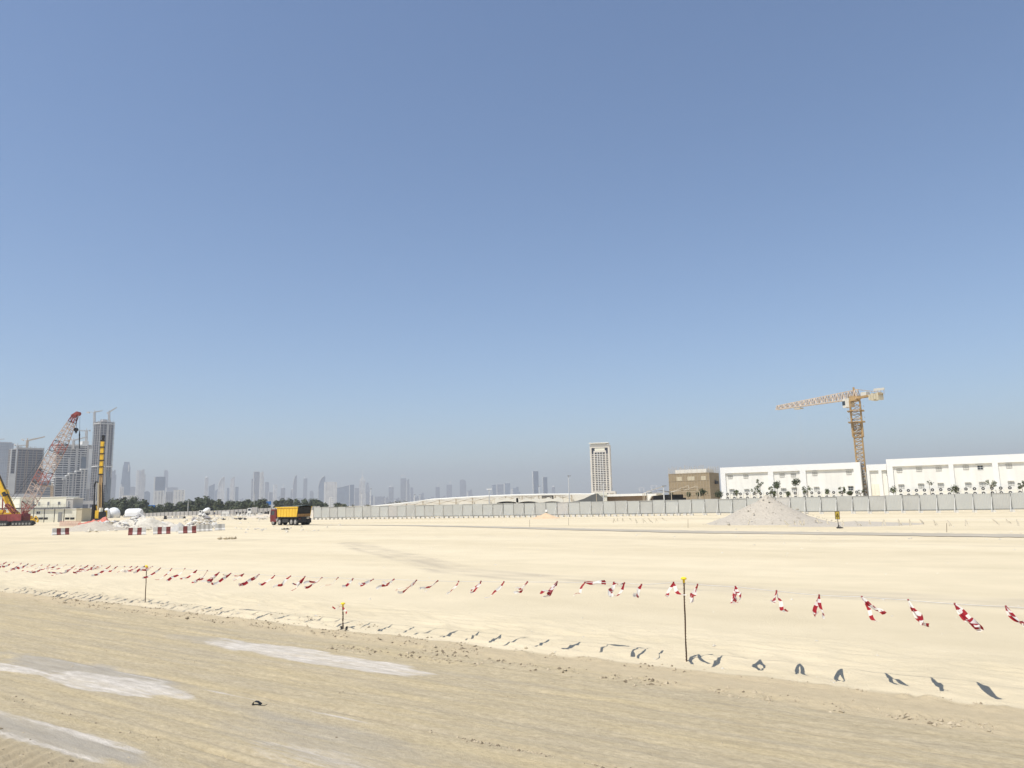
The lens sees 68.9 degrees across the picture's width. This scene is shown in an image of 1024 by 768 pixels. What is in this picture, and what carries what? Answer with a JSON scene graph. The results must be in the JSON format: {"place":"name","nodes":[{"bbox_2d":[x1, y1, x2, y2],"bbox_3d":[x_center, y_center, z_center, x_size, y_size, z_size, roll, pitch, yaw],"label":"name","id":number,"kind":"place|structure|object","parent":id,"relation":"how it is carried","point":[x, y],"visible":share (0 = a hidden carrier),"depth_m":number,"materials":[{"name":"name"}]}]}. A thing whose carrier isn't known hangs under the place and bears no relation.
{"place":"outdoors","nodes":[
{"label":"outdoors","id":0,"kind":"place"},
{"bbox_2d":[0,442,13,487],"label":"glass tower","id":1,"kind":"structure","parent":0,"point":[5,447],"depth_m":1898.98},
{"bbox_2d":[110,470,115,499],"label":"skyline tower","id":2,"kind":"structure","parent":0,"point":[113,485],"depth_m":3576.65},
{"bbox_2d":[121,462,129,495],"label":"skyline tower","id":3,"kind":"structure","parent":0,"point":[125,481],"depth_m":2884.41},
{"bbox_2d":[135,469,145,501],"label":"skyline tower","id":4,"kind":"structure","parent":0,"point":[140,483],"depth_m":3277.19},
{"bbox_2d":[153,491,163,504],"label":"skyline tower","id":5,"kind":"structure","parent":0,"point":[158,497],"depth_m":2079.00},
{"bbox_2d":[153,476,165,502],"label":"skyline tower","id":6,"kind":"structure","parent":0,"point":[159,483],"depth_m":2978.95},
{"bbox_2d":[164,491,173,503],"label":"skyline tower","id":7,"kind":"structure","parent":0,"point":[168,496],"depth_m":2079.49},
{"bbox_2d":[173,490,184,505],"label":"skyline tower","id":8,"kind":"structure","parent":0,"point":[178,495],"depth_m":1881.08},
{"bbox_2d":[204,477,208,496],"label":"skyline tower","id":9,"kind":"structure","parent":0,"point":[206,487],"depth_m":3770.71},
{"bbox_2d":[208,484,214,499],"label":"skyline tower","id":10,"kind":"structure","parent":0,"point":[211,491],"depth_m":3568.49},
{"bbox_2d":[217,477,224,503],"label":"skyline tower","id":11,"kind":"structure","parent":0,"point":[221,489],"depth_m":3272.21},
{"bbox_2d":[230,476,234,500],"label":"skyline tower","id":12,"kind":"structure","parent":0,"point":[232,484],"depth_m":3470.78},
{"bbox_2d":[252,471,259,500],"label":"skyline tower","id":13,"kind":"structure","parent":0,"point":[256,475],"depth_m":3274.40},
{"bbox_2d":[259,471,263,501],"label":"skyline tower","id":14,"kind":"structure","parent":0,"point":[261,489],"depth_m":3225.04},
{"bbox_2d":[264,482,268,499],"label":"skyline tower","id":15,"kind":"structure","parent":0,"point":[266,487],"depth_m":4163.44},
{"bbox_2d":[292,475,296,501],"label":"skyline tower","id":16,"kind":"structure","parent":0,"point":[294,496],"depth_m":3967.56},
{"bbox_2d":[303,477,306,498],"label":"skyline tower","id":17,"kind":"structure","parent":0,"point":[304,487],"depth_m":4560.50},
{"bbox_2d":[318,476,324,502],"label":"skyline tower","id":18,"kind":"structure","parent":0,"point":[321,489],"depth_m":4063.19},
{"bbox_2d":[324,482,336,506],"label":"skyline tower","id":19,"kind":"structure","parent":0,"point":[330,489],"depth_m":2971.77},
{"bbox_2d":[337,485,348,505],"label":"skyline tower","id":20,"kind":"structure","parent":0,"point":[343,495],"depth_m":3959.93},
{"bbox_2d":[349,484,353,505],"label":"skyline tower","id":21,"kind":"structure","parent":0,"point":[351,494],"depth_m":3860.18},
{"bbox_2d":[354,488,358,505],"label":"skyline tower","id":22,"kind":"structure","parent":0,"point":[356,496],"depth_m":4551.26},
{"bbox_2d":[359,471,365,505],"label":"skyline tower","id":23,"kind":"structure","parent":0,"point":[362,480],"depth_m":3863.37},
{"bbox_2d":[365,483,368,505],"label":"skyline tower","id":24,"kind":"structure","parent":0,"point":[367,495],"depth_m":4354.48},
{"bbox_2d":[373,496,384,504],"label":"skyline tower","id":25,"kind":"structure","parent":0,"point":[378,500],"depth_m":4745.47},
{"bbox_2d":[389,486,393,503],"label":"skyline tower","id":26,"kind":"structure","parent":0,"point":[391,494],"depth_m":4651.99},
{"bbox_2d":[400,474,405,502],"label":"skyline tower","id":27,"kind":"structure","parent":0,"point":[402,489],"depth_m":4261.41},
{"bbox_2d":[406,479,409,501],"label":"skyline tower","id":28,"kind":"structure","parent":0,"point":[407,491],"depth_m":4754.55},
{"bbox_2d":[446,480,451,497],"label":"skyline tower","id":29,"kind":"structure","parent":0,"point":[449,490],"depth_m":4951.96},
{"bbox_2d":[460,479,465,496],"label":"skyline tower","id":30,"kind":"structure","parent":0,"point":[462,488],"depth_m":4953.71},
{"bbox_2d":[496,484,503,494],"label":"skyline tower","id":31,"kind":"structure","parent":0,"point":[499,489],"depth_m":4556.25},
{"bbox_2d":[495,498,517,503],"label":"fabric awning","id":32,"kind":"object","parent":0,"point":[506,500],"visible":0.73,"depth_m":187.77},
{"bbox_2d":[504,483,509,494],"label":"skyline tower","id":33,"kind":"structure","parent":0,"point":[506,488],"depth_m":4357.77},
{"bbox_2d":[0,494,1023,767],"bbox_3d":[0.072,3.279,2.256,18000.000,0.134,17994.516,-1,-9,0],"label":"ground","id":34,"kind":"structure","parent":0,"point":[196,686],"depth_m":15.13,"materials":[{"name":"sand"}]},
{"bbox_2d":[0,476,19,525],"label":"telescopic crane","id":35,"kind":"object","parent":34,"relation":"on","point":[5,495],"visible":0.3,"depth_m":171.00,"materials":[{"name":"yellow paint"}]},
{"bbox_2d":[0,494,38,509],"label":"block","id":36,"kind":"structure","parent":34,"relation":"on","point":[18,495],"depth_m":994.95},
{"bbox_2d":[6,446,43,493],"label":"unfinished tower","id":37,"kind":"structure","parent":34,"relation":"on","point":[23,461],"depth_m":1187.06,"materials":[{"name":"concrete"}]},
{"bbox_2d":[0,504,69,522],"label":"walkway","id":38,"kind":"structure","parent":34,"relation":"on","point":[44,510],"depth_m":212.03,"materials":[{"name":"metal"}]},
{"bbox_2d":[0,411,80,525],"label":"crawler crane","id":39,"kind":"object","parent":34,"relation":"on","point":[21,519],"visible":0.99,"depth_m":167.61,"materials":[{"name":"metal"}]},
{"bbox_2d":[37,481,52,508],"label":"block","id":40,"kind":"structure","parent":34,"relation":"on","point":[46,493],"depth_m":1169.00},
{"bbox_2d":[18,509,76,522],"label":"site cabin","id":41,"kind":"object","parent":34,"relation":"on","point":[59,514],"visible":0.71,"depth_m":212.26,"materials":[{"name":"white metal"}]},
{"bbox_2d":[34,497,77,507],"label":"site cabin","id":42,"kind":"object","parent":41,"relation":"on","point":[51,502],"visible":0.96,"depth_m":212.81,"materials":[{"name":"white metal"}]},
{"bbox_2d":[66,498,83,507],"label":"site cabin","id":43,"kind":"object","parent":41,"relation":"on","point":[74,502],"visible":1,"depth_m":213.54,"materials":[{"name":"white metal"}]},
{"bbox_2d":[52,477,65,508],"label":"tower wing","id":44,"kind":"structure","parent":34,"relation":"on","point":[58,484],"depth_m":1100.70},
{"bbox_2d":[51,528,68,534],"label":"jersey barrier","id":45,"kind":"object","parent":34,"relation":"on","point":[60,531],"visible":0.93,"depth_m":94.50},
{"bbox_2d":[61,478,65,508],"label":"tower wing","id":46,"kind":"structure","parent":34,"relation":"on","point":[63,487],"depth_m":1096.82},
{"bbox_2d":[51,441,92,508],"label":"unfinished tower","id":47,"kind":"structure","parent":34,"relation":"on","point":[75,459],"depth_m":1142.66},
{"bbox_2d":[68,473,75,496],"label":"tower wing","id":48,"kind":"structure","parent":34,"relation":"on","point":[71,486],"depth_m":1095.70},
{"bbox_2d":[74,471,80,497],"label":"tower wing","id":49,"kind":"structure","parent":34,"relation":"on","point":[77,483],"depth_m":1094.07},
{"bbox_2d":[63,501,96,508],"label":"podium block","id":50,"kind":"structure","parent":34,"relation":"on","point":[87,504],"depth_m":1063.14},
{"bbox_2d":[79,469,87,500],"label":"tower wing","id":51,"kind":"structure","parent":34,"relation":"on","point":[83,483],"depth_m":1092.99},
{"bbox_2d":[76,508,91,521],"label":"storage container","id":52,"kind":"object","parent":34,"relation":"on","point":[83,514],"visible":0.89,"depth_m":211.13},
{"bbox_2d":[69,521,127,531],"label":"rubble heap","id":53,"kind":"object","parent":34,"relation":"on","point":[94,525],"visible":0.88,"depth_m":110.23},
{"bbox_2d":[90,435,107,520],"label":"drill rig","id":54,"kind":"object","parent":34,"relation":"on","point":[99,512],"visible":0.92,"depth_m":198.01,"materials":[{"name":"yellow paint"}]},
{"bbox_2d":[89,419,114,503],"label":"unfinished tower","id":55,"kind":"structure","parent":34,"relation":"on","point":[101,427],"depth_m":1242.56,"materials":[{"name":"concrete"}]},
{"bbox_2d":[110,507,119,517],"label":"dome tank","id":56,"kind":"object","parent":34,"relation":"on","point":[114,512],"visible":0.88,"depth_m":302.54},
{"bbox_2d":[115,497,131,515],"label":"tree","id":57,"kind":"object","parent":34,"relation":"on","point":[123,505],"visible":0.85,"depth_m":361.90,"materials":[{"name":"green plant"}]},
{"bbox_2d":[123,508,142,517],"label":"storage tent","id":58,"kind":"object","parent":34,"relation":"on","point":[132,512],"visible":0.89,"depth_m":304.29,"materials":[{"name":"fabric"}]},
{"bbox_2d":[128,495,140,508],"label":"tree","id":59,"kind":"object","parent":34,"relation":"on","point":[133,500],"visible":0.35,"depth_m":404.41,"materials":[{"name":"green plant"}]},
{"bbox_2d":[128,527,145,534],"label":"jersey barrier","id":60,"kind":"object","parent":34,"relation":"on","point":[137,531],"visible":0.91,"depth_m":88.13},
{"bbox_2d":[134,499,148,509],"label":"tree","id":61,"kind":"object","parent":34,"relation":"on","point":[143,503],"visible":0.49,"depth_m":395.45,"materials":[{"name":"green plant"}]},
{"bbox_2d":[113,516,174,527],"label":"rubble heap","id":62,"kind":"object","parent":34,"relation":"on","point":[142,521],"visible":0.71,"depth_m":116.94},
{"bbox_2d":[117,513,166,526],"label":"broken slabs","id":63,"kind":"structure","parent":62,"relation":"on","point":[134,518],"depth_m":117.41,"materials":[{"name":"concrete"}]},
{"bbox_2d":[143,505,157,512],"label":"tree","id":64,"kind":"object","parent":34,"relation":"on","point":[150,509],"visible":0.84,"depth_m":364.39,"materials":[{"name":"green plant"}]},
{"bbox_2d":[153,527,170,533],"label":"jersey barrier","id":65,"kind":"object","parent":34,"relation":"on","point":[161,530],"visible":0.9,"depth_m":89.08,"materials":[{"name":"concrete"}]},
{"bbox_2d":[161,502,174,511],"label":"tree","id":66,"kind":"object","parent":34,"relation":"on","point":[167,506],"visible":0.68,"depth_m":375.97,"materials":[{"name":"green plant"}]},
{"bbox_2d":[172,501,189,511],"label":"tree","id":67,"kind":"object","parent":34,"relation":"on","point":[180,506],"visible":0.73,"depth_m":376.48,"materials":[{"name":"green plant"}]},
{"bbox_2d":[178,526,195,533],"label":"jersey barrier","id":68,"kind":"object","parent":34,"relation":"on","point":[185,529],"visible":0.93,"depth_m":89.93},
{"bbox_2d":[191,497,207,510],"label":"tree","id":69,"kind":"object","parent":34,"relation":"on","point":[199,503],"visible":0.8,"depth_m":364.94,"materials":[{"name":"green plant"}]},
{"bbox_2d":[187,516,214,527],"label":"rubble heap","id":70,"kind":"object","parent":34,"relation":"on","point":[200,517],"visible":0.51,"depth_m":113.16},
{"bbox_2d":[185,512,216,526],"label":"broken slabs","id":71,"kind":"structure","parent":70,"relation":"on","point":[202,514],"depth_m":113.19,"materials":[{"name":"concrete"}]},
{"bbox_2d":[196,525,211,531],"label":"jersey barrier","id":72,"kind":"object","parent":34,"relation":"on","point":[201,528],"visible":0.97,"depth_m":95.80,"materials":[{"name":"concrete"}]},
{"bbox_2d":[202,496,213,509],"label":"tree","id":73,"kind":"object","parent":34,"relation":"on","point":[208,502],"visible":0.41,"depth_m":394.48,"materials":[{"name":"green plant"}]},
{"bbox_2d":[212,499,228,510],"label":"tree","id":74,"kind":"object","parent":34,"relation":"on","point":[218,505],"visible":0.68,"depth_m":361.76,"materials":[{"name":"green plant"}]},
{"bbox_2d":[143,506,319,515],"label":"fence","id":75,"kind":"object","parent":34,"relation":"on","point":[219,512],"visible":0.43,"depth_m":325.68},
{"bbox_2d":[239,499,255,508],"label":"tree","id":76,"kind":"object","parent":34,"relation":"on","point":[246,504],"visible":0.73,"depth_m":367.60,"materials":[{"name":"green plant"}]},
{"bbox_2d":[255,498,270,507],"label":"tree","id":77,"kind":"object","parent":34,"relation":"on","point":[262,503],"visible":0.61,"depth_m":373.95,"materials":[{"name":"green plant"}]},
{"bbox_2d":[244,510,312,517],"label":"sand bank","id":78,"kind":"structure","parent":34,"relation":"on","point":[263,515],"depth_m":219.39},
{"bbox_2d":[268,505,311,524],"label":"dump truck","id":79,"kind":"object","parent":34,"relation":"on","point":[291,515],"visible":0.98,"depth_m":118.02,"materials":[{"name":"metal"}]},
{"bbox_2d":[375,493,594,509],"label":"long shed","id":80,"kind":"structure","parent":34,"relation":"on","point":[481,499],"depth_m":227.32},
{"bbox_2d":[0,588,1000,767],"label":"dirt clods","id":81,"kind":"object","parent":34,"relation":"on","point":[951,723],"visible":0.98,"depth_m":13.67,"materials":[{"name":"soil"}]},
{"bbox_2d":[19,513,1018,682],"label":"rubble","id":82,"kind":"object","parent":34,"relation":"on","point":[199,520],"visible":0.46,"depth_m":105.11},
{"bbox_2d":[511,495,564,498],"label":"pipe frame","id":83,"kind":"object","parent":34,"relation":"on","point":[550,496],"visible":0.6,"depth_m":197.64,"materials":[{"name":"metal"}]},
{"bbox_2d":[532,513,558,518],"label":"sand heap","id":84,"kind":"object","parent":34,"relation":"on","point":[545,516],"visible":0.97,"depth_m":126.09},
{"bbox_2d":[540,497,562,502],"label":"fabric awning","id":85,"kind":"object","parent":34,"relation":"on","point":[550,500],"visible":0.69,"depth_m":187.73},
{"bbox_2d":[568,494,602,506],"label":"grey tent","id":86,"kind":"object","parent":34,"relation":"on","point":[595,498],"visible":0.56,"depth_m":163.01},
{"bbox_2d":[607,493,657,509],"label":"building","id":87,"kind":"structure","parent":34,"relation":"on","point":[625,497],"depth_m":166.48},
{"bbox_2d":[646,493,685,507],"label":"carport","id":88,"kind":"object","parent":34,"relation":"on","point":[658,496],"visible":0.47,"depth_m":159.15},
{"bbox_2d":[311,492,1023,519],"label":"panel fence","id":89,"kind":"object","parent":34,"relation":"on","point":[992,502],"visible":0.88,"depth_m":126.20,"materials":[{"name":"metal"}]},
{"bbox_2d":[681,577,686,661],"bbox_3d":[3.153,4.329,13.514,0.112,1.632,0.112,-1,-9,0],"label":"marker rod","id":90,"kind":"object","parent":34,"relation":"on","point":[683,578],"visible":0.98,"depth_m":13.54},
{"bbox_2d":[705,495,837,524],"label":"gravel mound","id":91,"kind":"object","parent":34,"relation":"on","point":[766,509],"visible":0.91,"depth_m":78.99,"materials":[{"name":"stone"}]},
{"bbox_2d":[720,462,865,501],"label":"white block","id":92,"kind":"structure","parent":34,"relation":"on","point":[831,477],"depth_m":158.38,"materials":[{"name":"paint"}]},
{"bbox_2d":[776,387,884,495],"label":"tower crane","id":93,"kind":"object","parent":34,"relation":"on","point":[849,401],"visible":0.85,"depth_m":158.53,"materials":[{"name":"yellow metal"}]},
{"bbox_2d":[790,521,922,526],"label":"gravel spread","id":94,"kind":"object","parent":34,"relation":"on","point":[853,524],"visible":0.88,"depth_m":70.17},
{"bbox_2d":[866,464,888,495],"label":"white block","id":95,"kind":"structure","parent":34,"relation":"on","point":[877,477],"depth_m":152.96,"materials":[{"name":"paint"}]},
{"bbox_2d":[886,454,1023,494],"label":"white block","id":96,"kind":"structure","parent":34,"relation":"on","point":[970,472],"depth_m":144.74,"materials":[{"name":"paint"}]},
{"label":"site cabin","id":97,"kind":"object","parent":34,"relation":"on","visible":0},
{"bbox_2d":[0,497,33,507],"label":"site cabin","id":98,"kind":"object","parent":97,"relation":"on","point":[17,502],"visible":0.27,"depth_m":219.88,"materials":[{"name":"white metal"}]},
{"bbox_2d":[0,0,1023,504],"label":"sky","id":99,"kind":"structure","parent":0,"point":[481,243],"materials":[{"name":"blue"}]},
{"bbox_2d":[15,562,1022,607],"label":"barrier warning tape","id":100,"kind":"object","parent":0,"point":[591,582],"visible":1,"depth_m":14.13,"materials":[{"name":"plastic"}]},
{"bbox_2d":[238,574,258,586],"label":"tape streamer","id":101,"kind":"object","parent":100,"relation":"hanging from","point":[247,581],"visible":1,"depth_m":19.87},
{"bbox_2d":[540,581,557,597],"bbox_3d":[0.748,4.060,14.776,0.190,0.230,0.803,-4,-9,19],"label":"tape streamer","id":102,"kind":"object","parent":100,"relation":"hanging from","point":[550,591],"visible":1,"depth_m":14.71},
{"bbox_2d":[574,580,605,594],"bbox_3d":[1.476,3.914,14.335,0.464,0.239,0.805,-6,-10,26],"label":"tape streamer","id":103,"kind":"object","parent":100,"relation":"hanging from","point":[594,583],"visible":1,"depth_m":14.60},
{"bbox_2d":[666,582,685,596],"bbox_3d":[2.856,3.679,13.348,0.351,0.201,0.803,-1,-9,0],"label":"tape streamer","id":104,"kind":"object","parent":100,"relation":"hanging from","point":[673,585],"visible":1,"depth_m":13.43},
{"bbox_2d":[689,584,697,602],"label":"tape streamer","id":105,"kind":"object","parent":100,"relation":"hanging from","point":[693,593],"visible":1,"depth_m":13.09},
{"bbox_2d":[731,586,740,603],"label":"tape streamer","id":106,"kind":"object","parent":100,"relation":"hanging from","point":[734,599],"visible":1,"depth_m":12.70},
{"bbox_2d":[770,590,787,611],"bbox_3d":[4.420,3.579,12.282,0.267,0.274,0.814,-5,-10,22],"label":"tape streamer","id":107,"kind":"object","parent":100,"relation":"hanging from","point":[782,609],"visible":1,"depth_m":12.30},
{"bbox_2d":[812,594,824,618],"bbox_3d":[4.883,3.560,11.945,0.166,0.291,0.780,-4,-9,18],"label":"tape streamer","id":108,"kind":"object","parent":100,"relation":"hanging from","point":[816,605],"visible":1,"depth_m":11.97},
{"bbox_2d":[861,596,886,621],"bbox_3d":[5.538,3.471,11.530,0.193,0.291,0.809,-1,-9,0],"label":"tape streamer","id":109,"kind":"object","parent":100,"relation":"hanging from","point":[869,605],"visible":1,"depth_m":11.53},
{"bbox_2d":[907,599,928,626],"bbox_3d":[6.071,3.423,11.172,0.116,0.303,0.781,-4,-9,15],"label":"tape streamer","id":110,"kind":"object","parent":100,"relation":"hanging from","point":[918,615],"visible":1,"depth_m":11.14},
{"bbox_2d":[954,603,983,631],"bbox_3d":[6.580,3.371,10.813,0.125,0.293,0.800,-3,-9,9],"label":"tape streamer","id":111,"kind":"object","parent":100,"relation":"hanging from","point":[971,621],"visible":1,"depth_m":10.77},
{"bbox_2d":[1005,605,1023,626],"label":"tape streamer","id":112,"kind":"object","parent":100,"relation":"hanging from","point":[1011,615],"visible":1,"depth_m":10.56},
{"bbox_2d":[516,498,539,502],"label":"fabric awning","id":113,"kind":"object","parent":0,"point":[528,500],"visible":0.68,"depth_m":187.75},
{"bbox_2d":[532,471,538,493],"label":"skyline tower","id":114,"kind":"structure","parent":0,"point":[535,480],"depth_m":3272.91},
{"bbox_2d":[542,477,547,493],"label":"skyline tower","id":115,"kind":"structure","parent":0,"point":[544,482],"depth_m":3369.31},
{"bbox_2d":[589,442,616,493],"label":"hotel tower","id":116,"kind":"structure","parent":0,"point":[600,463],"depth_m":815.98,"materials":[{"name":"concrete"}]},
{"bbox_2d":[668,465,719,502],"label":"netted building","id":117,"kind":"structure","parent":0,"point":[707,479],"depth_m":200.32,"materials":[{"name":"concrete"}]},
{"bbox_2d":[381,525,1023,536],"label":"road","id":118,"kind":"structure","parent":0,"point":[871,533],"depth_m":59.05,"materials":[{"name":"sand"}]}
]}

